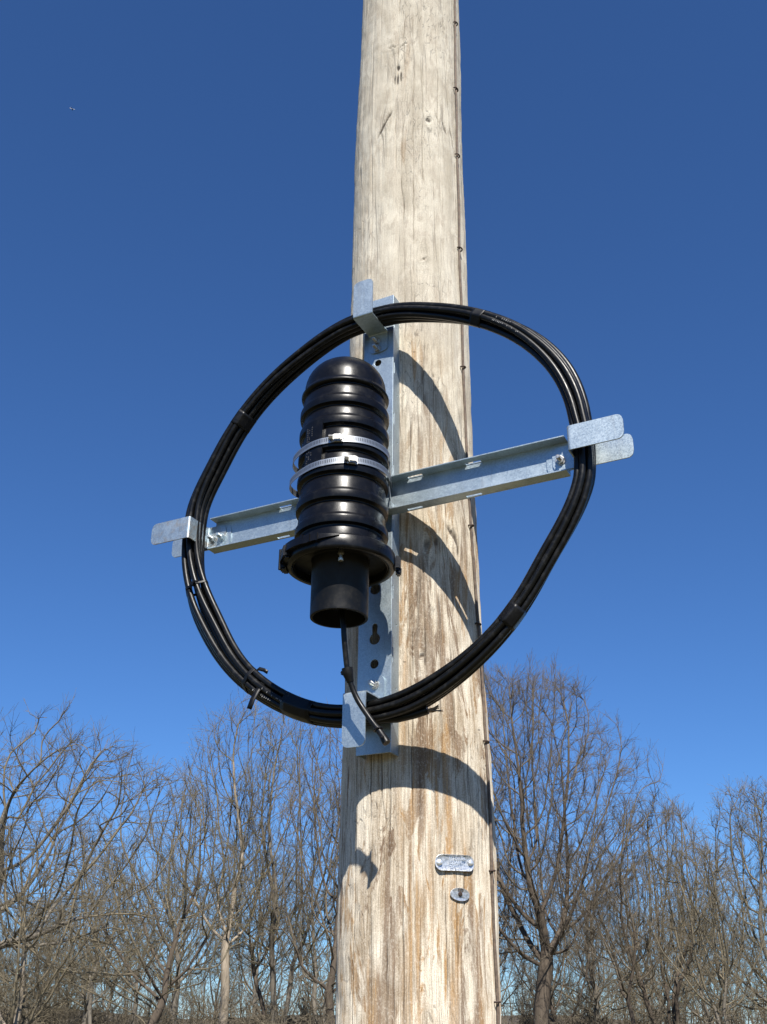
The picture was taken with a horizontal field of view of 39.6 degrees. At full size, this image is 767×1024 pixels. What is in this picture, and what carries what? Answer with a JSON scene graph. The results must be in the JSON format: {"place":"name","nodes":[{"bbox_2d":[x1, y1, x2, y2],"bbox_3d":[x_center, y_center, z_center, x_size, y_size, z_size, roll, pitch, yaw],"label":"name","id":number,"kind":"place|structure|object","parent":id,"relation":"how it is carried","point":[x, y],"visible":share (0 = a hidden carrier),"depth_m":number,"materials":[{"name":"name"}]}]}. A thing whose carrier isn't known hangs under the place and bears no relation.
{"place":"outdoors","nodes":[
{"label":"outdoors","id":0,"kind":"place"},
{"bbox_2d":[1,1006,642,1023],"bbox_3d":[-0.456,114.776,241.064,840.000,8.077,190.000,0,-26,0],"label":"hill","id":1,"kind":"structure","parent":0,"point":[509,1021],"depth_m":200.50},
{"bbox_2d":[0,0,766,1023],"label":"sky","id":2,"kind":"structure","parent":0,"point":[170,238],"materials":[{"name":"blue"}]},
{"bbox_2d":[641,1013,669,1023],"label":"bare shrub","id":3,"kind":"object","parent":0,"point":[653,1019],"visible":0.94,"depth_m":43.00,"materials":[{"name":"brown plant"}]},
{"bbox_2d":[642,1007,676,1023],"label":"bare shrub","id":4,"kind":"object","parent":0,"point":[660,1020],"visible":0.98,"depth_m":42.72,"materials":[{"name":"brown plant"}]},
{"bbox_3d":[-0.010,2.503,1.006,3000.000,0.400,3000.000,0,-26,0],"label":"ground","id":5,"kind":"structure","parent":0,"visible":0},
{"bbox_2d":[0,900,27,1003],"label":"bare tree","id":6,"kind":"object","parent":5,"relation":"on","point":[8,958],"visible":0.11,"depth_m":74.39,"materials":[{"name":"brown plant"}]},
{"bbox_2d":[1,999,56,1023],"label":"bare shrub","id":7,"kind":"object","parent":5,"relation":"on","point":[36,1020],"visible":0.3,"depth_m":46.50,"materials":[{"name":"brown plant"}]},
{"bbox_2d":[0,996,79,1023],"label":"bare shrub","id":8,"kind":"object","parent":5,"relation":"on","point":[6,1021],"visible":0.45,"depth_m":34.36,"materials":[{"name":"brown plant"}]},
{"bbox_2d":[0,897,88,1015],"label":"bare tree","id":9,"kind":"object","parent":5,"relation":"on","point":[47,966],"visible":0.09,"depth_m":71.15,"materials":[{"name":"brown plant"}]},
{"bbox_2d":[0,895,101,1023],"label":"bare tree","id":10,"kind":"object","parent":5,"relation":"on","point":[32,980],"visible":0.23,"depth_m":56.72,"materials":[{"name":"brown plant"}]},
{"bbox_2d":[20,999,108,1023],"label":"bare shrub","id":11,"kind":"object","parent":5,"relation":"on","point":[58,1017],"visible":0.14,"depth_m":59.39,"materials":[{"name":"brown plant"}]},
{"bbox_2d":[27,917,108,1021],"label":"bare tree","id":12,"kind":"object","parent":5,"relation":"on","point":[66,982],"visible":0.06,"depth_m":74.42,"materials":[{"name":"brown plant"}]},
{"bbox_2d":[0,798,137,1023],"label":"bare tree","id":13,"kind":"object","parent":5,"relation":"on","point":[22,923],"visible":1,"depth_m":27.73,"materials":[{"name":"brown plant"}]},
{"bbox_2d":[42,1002,123,1023],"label":"bare shrub","id":14,"kind":"object","parent":5,"relation":"on","point":[112,1010],"visible":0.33,"depth_m":59.99,"materials":[{"name":"brown plant"}]},
{"bbox_2d":[26,1007,142,1023],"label":"bare shrub","id":15,"kind":"object","parent":5,"relation":"on","point":[75,1015],"visible":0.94,"depth_m":42.17,"materials":[{"name":"brown plant"}]},
{"bbox_2d":[26,852,165,1023],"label":"bare tree","id":16,"kind":"object","parent":5,"relation":"on","point":[84,999],"visible":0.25,"depth_m":54.99,"materials":[{"name":"brown plant"}]},
{"bbox_2d":[42,995,151,1023],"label":"bare shrub","id":17,"kind":"object","parent":5,"relation":"on","point":[95,1010],"visible":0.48,"depth_m":57.09,"materials":[{"name":"brown plant"}]},
{"bbox_2d":[80,1011,119,1023],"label":"bare shrub","id":18,"kind":"object","parent":5,"relation":"on","point":[105,1018],"visible":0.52,"depth_m":60.08,"materials":[{"name":"brown plant"}]},
{"bbox_2d":[0,690,206,1020],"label":"bare tree","id":19,"kind":"object","parent":5,"relation":"on","point":[33,935],"visible":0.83,"depth_m":32.26,"materials":[{"name":"grey plant"}]},
{"bbox_2d":[39,845,169,1023],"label":"bare tree","id":20,"kind":"object","parent":5,"relation":"on","point":[90,1001],"visible":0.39,"depth_m":45.39,"materials":[{"name":"brown plant"}]},
{"bbox_2d":[73,906,143,1022],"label":"bare tree","id":21,"kind":"object","parent":5,"relation":"on","point":[112,987],"visible":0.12,"depth_m":74.28,"materials":[{"name":"brown plant"}]},
{"bbox_2d":[93,1003,195,1023],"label":"bare shrub","id":22,"kind":"object","parent":5,"relation":"on","point":[128,1016],"visible":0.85,"depth_m":45.04,"materials":[{"name":"brown plant"}]},
{"bbox_2d":[33,756,262,1023],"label":"bare tree","id":23,"kind":"object","parent":5,"relation":"on","point":[157,1011],"visible":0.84,"depth_m":39.38,"materials":[{"name":"brown plant"}]},
{"bbox_2d":[82,831,215,1023],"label":"bare tree","id":24,"kind":"object","parent":5,"relation":"on","point":[134,1010],"visible":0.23,"depth_m":60.66,"materials":[{"name":"brown plant"}]},
{"bbox_2d":[145,998,188,1023],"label":"bare shrub","id":25,"kind":"object","parent":5,"relation":"on","point":[170,1004],"visible":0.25,"depth_m":56.01,"materials":[{"name":"brown plant"}]},
{"bbox_2d":[95,776,254,1023],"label":"bare tree","id":26,"kind":"object","parent":5,"relation":"on","point":[178,960],"visible":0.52,"depth_m":52.56,"materials":[{"name":"brown plant"}]},
{"bbox_2d":[135,851,218,1010],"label":"bare tree","id":27,"kind":"object","parent":5,"relation":"on","point":[183,947],"visible":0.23,"depth_m":82.28,"materials":[{"name":"brown plant"}]},
{"bbox_2d":[156,993,220,1023],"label":"bare shrub","id":28,"kind":"object","parent":5,"relation":"on","point":[174,1017],"visible":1,"depth_m":38.05,"materials":[{"name":"brown plant"}]},
{"bbox_2d":[175,914,263,1022],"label":"bare tree","id":29,"kind":"object","parent":5,"relation":"on","point":[204,997],"visible":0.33,"depth_m":79.68,"materials":[{"name":"brown plant"}]},
{"bbox_2d":[150,685,327,1023],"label":"bare tree","id":30,"kind":"object","parent":5,"relation":"on","point":[225,981],"visible":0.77,"depth_m":46.30,"materials":[{"name":"brown plant"}]},
{"bbox_2d":[197,811,319,1023],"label":"bare tree","id":31,"kind":"object","parent":5,"relation":"on","point":[254,996],"visible":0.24,"depth_m":60.99,"materials":[{"name":"brown plant"}]},
{"bbox_2d":[180,709,340,1023],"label":"bare tree","id":32,"kind":"object","parent":5,"relation":"on","point":[271,960],"visible":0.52,"depth_m":47.10,"materials":[{"name":"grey plant"}]},
{"bbox_2d":[240,989,296,1023],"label":"bare shrub","id":33,"kind":"object","parent":5,"relation":"on","point":[268,1007],"visible":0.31,"depth_m":55.02,"materials":[{"name":"brown plant"}]},
{"bbox_2d":[229,901,312,1022],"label":"bare tree","id":34,"kind":"object","parent":5,"relation":"on","point":[247,996],"visible":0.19,"depth_m":76.78,"materials":[{"name":"brown plant"}]},
{"bbox_2d":[218,849,325,1020],"bbox_3d":[-5.353,21.006,51.096,5.448,9.683,5.048,0,-26,0],"label":"bare tree","id":35,"kind":"object","parent":5,"relation":"on","point":[253,967],"visible":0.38,"depth_m":51.05,"materials":[{"name":"brown plant"}]},
{"bbox_2d":[223,995,329,1023],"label":"bare shrub","id":36,"kind":"object","parent":5,"relation":"on","point":[302,1018],"visible":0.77,"depth_m":36.06,"materials":[{"name":"brown plant"}]},
{"bbox_2d":[222,1000,334,1023],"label":"bare shrub","id":37,"kind":"object","parent":5,"relation":"on","point":[251,1016],"visible":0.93,"depth_m":34.17,"materials":[{"name":"brown plant"}]},
{"bbox_2d":[242,1001,334,1023],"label":"bare shrub","id":38,"kind":"object","parent":5,"relation":"on","point":[278,1013],"visible":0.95,"depth_m":33.73,"materials":[{"name":"brown plant"}]},
{"bbox_2d":[250,699,342,1023],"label":"bare tree","id":39,"kind":"object","parent":5,"relation":"on","point":[330,989],"visible":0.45,"depth_m":43.59,"materials":[{"name":"brown plant"}]},
{"bbox_2d":[269,988,325,1023],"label":"bare shrub","id":40,"kind":"object","parent":5,"relation":"on","point":[304,1007],"visible":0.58,"depth_m":48.03,"materials":[{"name":"brown plant"}]},
{"bbox_2d":[264,781,338,1022],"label":"bare tree","id":41,"kind":"object","parent":5,"relation":"on","point":[315,987],"visible":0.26,"depth_m":57.95,"materials":[{"name":"brown plant"}]},
{"bbox_2d":[288,888,335,1023],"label":"bare tree","id":42,"kind":"object","parent":5,"relation":"on","point":[309,989],"visible":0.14,"depth_m":68.75,"materials":[{"name":"brown plant"}]},
{"bbox_2d":[0,921,766,1023],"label":"wood","id":43,"kind":"object","parent":5,"relation":"on","point":[612,1019],"visible":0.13,"depth_m":98.21,"materials":[{"name":"brown plant"}]},
{"bbox_2d":[335,0,500,1023],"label":"utility pole","id":44,"kind":"object","parent":5,"relation":"on","point":[414,942],"visible":0.81,"depth_m":1.98,"materials":[{"name":"brown wood"}]},
{"bbox_2d":[151,279,633,759],"bbox_3d":[-0.015,-0.026,2.037,0.994,0.979,0.104,-12,-29,24],"label":"storage bracket","id":45,"kind":"object","parent":44,"relation":"attached to","point":[540,461],"visible":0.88,"depth_m":1.97,"materials":[{"name":"metal"}]},
{"bbox_2d":[278,356,401,627],"bbox_3d":[-0.076,-0.051,1.943,0.196,0.520,0.202,-12,-29,24],"label":"splice closure","id":46,"kind":"object","parent":45,"relation":"attached to","point":[336,553],"visible":0.95,"depth_m":1.87,"materials":[{"name":"black plastic"}]},
{"bbox_2d":[339,609,389,745],"bbox_3d":[-0.031,0.272,1.783,0.089,0.244,0.036,-8,-27,17],"label":"drop cable","id":47,"kind":"object","parent":46,"relation":"hanging from","point":[347,672],"visible":0.98,"depth_m":1.78,"materials":[{"name":"black plastic"}]},
{"bbox_2d":[289,455,392,506],"bbox_3d":[-0.056,-0.045,1.966,0.174,0.023,0.228,-25,-35,42],"label":"hose clamp","id":48,"kind":"object","parent":45,"relation":"attached to","point":[352,459],"visible":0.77,"depth_m":1.88,"materials":[{"name":"metal"}]},
{"bbox_2d":[293,433,392,488],"bbox_3d":[-0.053,-0.086,1.981,0.226,0.019,0.173,18,-31,-32],"label":"hose clamp","id":49,"kind":"object","parent":45,"relation":"attached to","point":[334,438],"visible":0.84,"depth_m":1.90,"materials":[{"name":"metal"}]},
{"bbox_2d":[181,302,595,727],"bbox_3d":[-0.024,-0.026,2.024,0.874,0.876,0.058,-12,-29,25],"label":"cable coil","id":50,"kind":"object","parent":45,"relation":"hanging from","point":[416,700],"visible":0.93,"depth_m":1.97,"materials":[{"name":"black plastic"}]},
{"bbox_2d":[435,854,473,871],"bbox_3d":[0.120,0.588,1.784,0.074,0.026,0.007,10,-27,-22],"label":"pole tag","id":51,"kind":"object","parent":44,"relation":"attached to","point":[448,862],"visible":1,"depth_m":1.78,"materials":[{"name":"metal"}]},
{"bbox_2d":[450,888,469,900],"bbox_3d":[0.127,0.634,1.765,0.037,0.021,0.009,17,-30,-23],"label":"round tag","id":52,"kind":"object","parent":44,"relation":"attached to","point":[462,893],"visible":1,"depth_m":1.76,"materials":[{"name":"metal"}]},
{"bbox_2d":[453,0,500,1023],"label":"ground wire","id":53,"kind":"object","parent":44,"relation":"attached to","point":[486,742],"visible":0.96,"depth_m":2.07,"materials":[{"name":"black metal"}]},
{"bbox_2d":[499,935,511,1019],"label":"bare tree","id":54,"kind":"object","parent":5,"relation":"on","point":[501,977],"visible":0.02,"depth_m":78.05,"materials":[{"name":"brown plant"}]},
{"bbox_2d":[496,851,539,1023],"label":"bare tree","id":55,"kind":"object","parent":5,"relation":"on","point":[516,986],"visible":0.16,"depth_m":58.51,"materials":[{"name":"brown plant"}]},
{"bbox_2d":[495,781,544,979],"bbox_3d":[5.123,18.568,49.761,6.041,12.994,5.221,0,-26,0],"label":"bare tree","id":56,"kind":"object","parent":5,"relation":"on","point":[509,838],"visible":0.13,"depth_m":49.96,"materials":[{"name":"brown plant"}]},
{"bbox_2d":[508,995,579,1023],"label":"bare shrub","id":57,"kind":"object","parent":5,"relation":"on","point":[533,1014],"visible":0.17,"depth_m":56.99,"materials":[{"name":"brown plant"}]},
{"bbox_2d":[499,882,597,1023],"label":"bare tree","id":58,"kind":"object","parent":5,"relation":"on","point":[559,966],"visible":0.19,"depth_m":72.56,"materials":[{"name":"brown plant"}]},
{"bbox_2d":[498,843,610,1023],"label":"bare tree","id":59,"kind":"object","parent":5,"relation":"on","point":[564,984],"visible":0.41,"depth_m":53.16,"materials":[{"name":"brown plant"}]},
{"bbox_2d":[537,1011,598,1023],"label":"bare shrub","id":60,"kind":"object","parent":5,"relation":"on","point":[561,1019],"visible":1,"depth_m":41.46,"materials":[{"name":"brown plant"}]},
{"bbox_2d":[514,988,628,1023],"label":"bare shrub","id":61,"kind":"object","parent":5,"relation":"on","point":[591,1018],"visible":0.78,"depth_m":48.53,"materials":[{"name":"brown plant"}]},
{"bbox_2d":[484,648,682,1023],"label":"bare tree","id":62,"kind":"object","parent":5,"relation":"on","point":[544,956],"visible":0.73,"depth_m":46.04,"materials":[{"name":"brown plant"}]},
{"bbox_2d":[571,1010,611,1023],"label":"bare shrub","id":63,"kind":"object","parent":5,"relation":"on","point":[605,1021],"visible":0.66,"depth_m":48.87,"materials":[{"name":"brown plant"}]},
{"bbox_2d":[514,827,669,1020],"bbox_3d":[10.508,22.199,55.926,7.591,11.835,6.192,-15,-30,28],"label":"bare tree","id":64,"kind":"object","parent":5,"relation":"on","point":[596,1006],"visible":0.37,"depth_m":55.17,"materials":[{"name":"brown plant"}]},
{"bbox_2d":[555,917,639,1023],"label":"bare tree","id":65,"kind":"object","parent":5,"relation":"on","point":[590,996],"visible":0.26,"depth_m":71.42,"materials":[{"name":"brown plant"}]},
{"bbox_2d":[560,854,696,1023],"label":"bare tree","id":66,"kind":"object","parent":5,"relation":"on","point":[639,947],"visible":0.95,"depth_m":41.97,"materials":[{"name":"brown plant"}]},
{"bbox_2d":[594,855,710,1022],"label":"bare tree","id":67,"kind":"object","parent":5,"relation":"on","point":[659,1005],"visible":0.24,"depth_m":60.27,"materials":[{"name":"brown plant"}]},
{"bbox_2d":[606,907,701,1020],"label":"bare tree","id":68,"kind":"object","parent":5,"relation":"on","point":[651,976],"visible":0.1,"depth_m":70.88,"materials":[{"name":"brown plant"}]},
{"bbox_2d":[625,990,687,1023],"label":"bare shrub","id":69,"kind":"object","parent":5,"relation":"on","point":[643,1022],"visible":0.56,"depth_m":54.90,"materials":[{"name":"brown plant"}]},
{"bbox_2d":[571,783,748,1023],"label":"bare tree","id":70,"kind":"object","parent":5,"relation":"on","point":[677,982],"visible":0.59,"depth_m":47.10,"materials":[{"name":"brown plant"}]},
{"bbox_2d":[675,1014,693,1023],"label":"bare shrub","id":71,"kind":"object","parent":5,"relation":"on","point":[682,1020],"visible":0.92,"depth_m":41.71,"materials":[{"name":"brown plant"}]},
{"bbox_2d":[653,1005,731,1023],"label":"bare shrub","id":72,"kind":"object","parent":5,"relation":"on","point":[687,1020],"visible":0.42,"depth_m":49.22,"materials":[{"name":"brown plant"}]},
{"bbox_2d":[668,913,730,1021],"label":"bare tree","id":73,"kind":"object","parent":5,"relation":"on","point":[704,1012],"visible":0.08,"depth_m":77.16,"materials":[{"name":"brown plant"}]},
{"bbox_2d":[638,889,766,1023],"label":"bare tree","id":74,"kind":"object","parent":5,"relation":"on","point":[705,1008],"visible":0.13,"depth_m":64.01,"materials":[{"name":"brown plant"}]},
{"bbox_2d":[639,826,766,1023],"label":"bare tree","id":75,"kind":"object","parent":5,"relation":"on","point":[715,925],"visible":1,"depth_m":37.19,"materials":[{"name":"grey plant"}]},
{"bbox_2d":[683,1003,733,1023],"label":"bare shrub","id":76,"kind":"object","parent":5,"relation":"on","point":[710,1018],"visible":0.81,"depth_m":36.56,"materials":[{"name":"brown plant"}]},
{"bbox_2d":[667,774,766,1022],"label":"bare tree","id":77,"kind":"object","parent":5,"relation":"on","point":[739,827],"visible":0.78,"depth_m":41.70,"materials":[{"name":"brown plant"}]},
{"bbox_2d":[674,863,766,1022],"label":"bare tree","id":78,"kind":"object","parent":5,"relation":"on","point":[726,943],"visible":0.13,"depth_m":68.87,"materials":[{"name":"brown plant"}]},
{"bbox_2d":[708,1004,744,1023],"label":"bare shrub","id":79,"kind":"object","parent":5,"relation":"on","point":[732,1018],"visible":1,"depth_m":35.09,"materials":[{"name":"brown plant"}]},
{"bbox_2d":[720,1006,766,1023],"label":"bare shrub","id":80,"kind":"object","parent":5,"relation":"on","point":[745,1016],"visible":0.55,"depth_m":54.23,"materials":[{"name":"brown plant"}]},
{"bbox_2d":[729,881,766,1021],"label":"bare tree","id":81,"kind":"object","parent":5,"relation":"on","point":[763,991],"visible":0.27,"depth_m":68.84,"materials":[{"name":"brown plant"}]}
]}

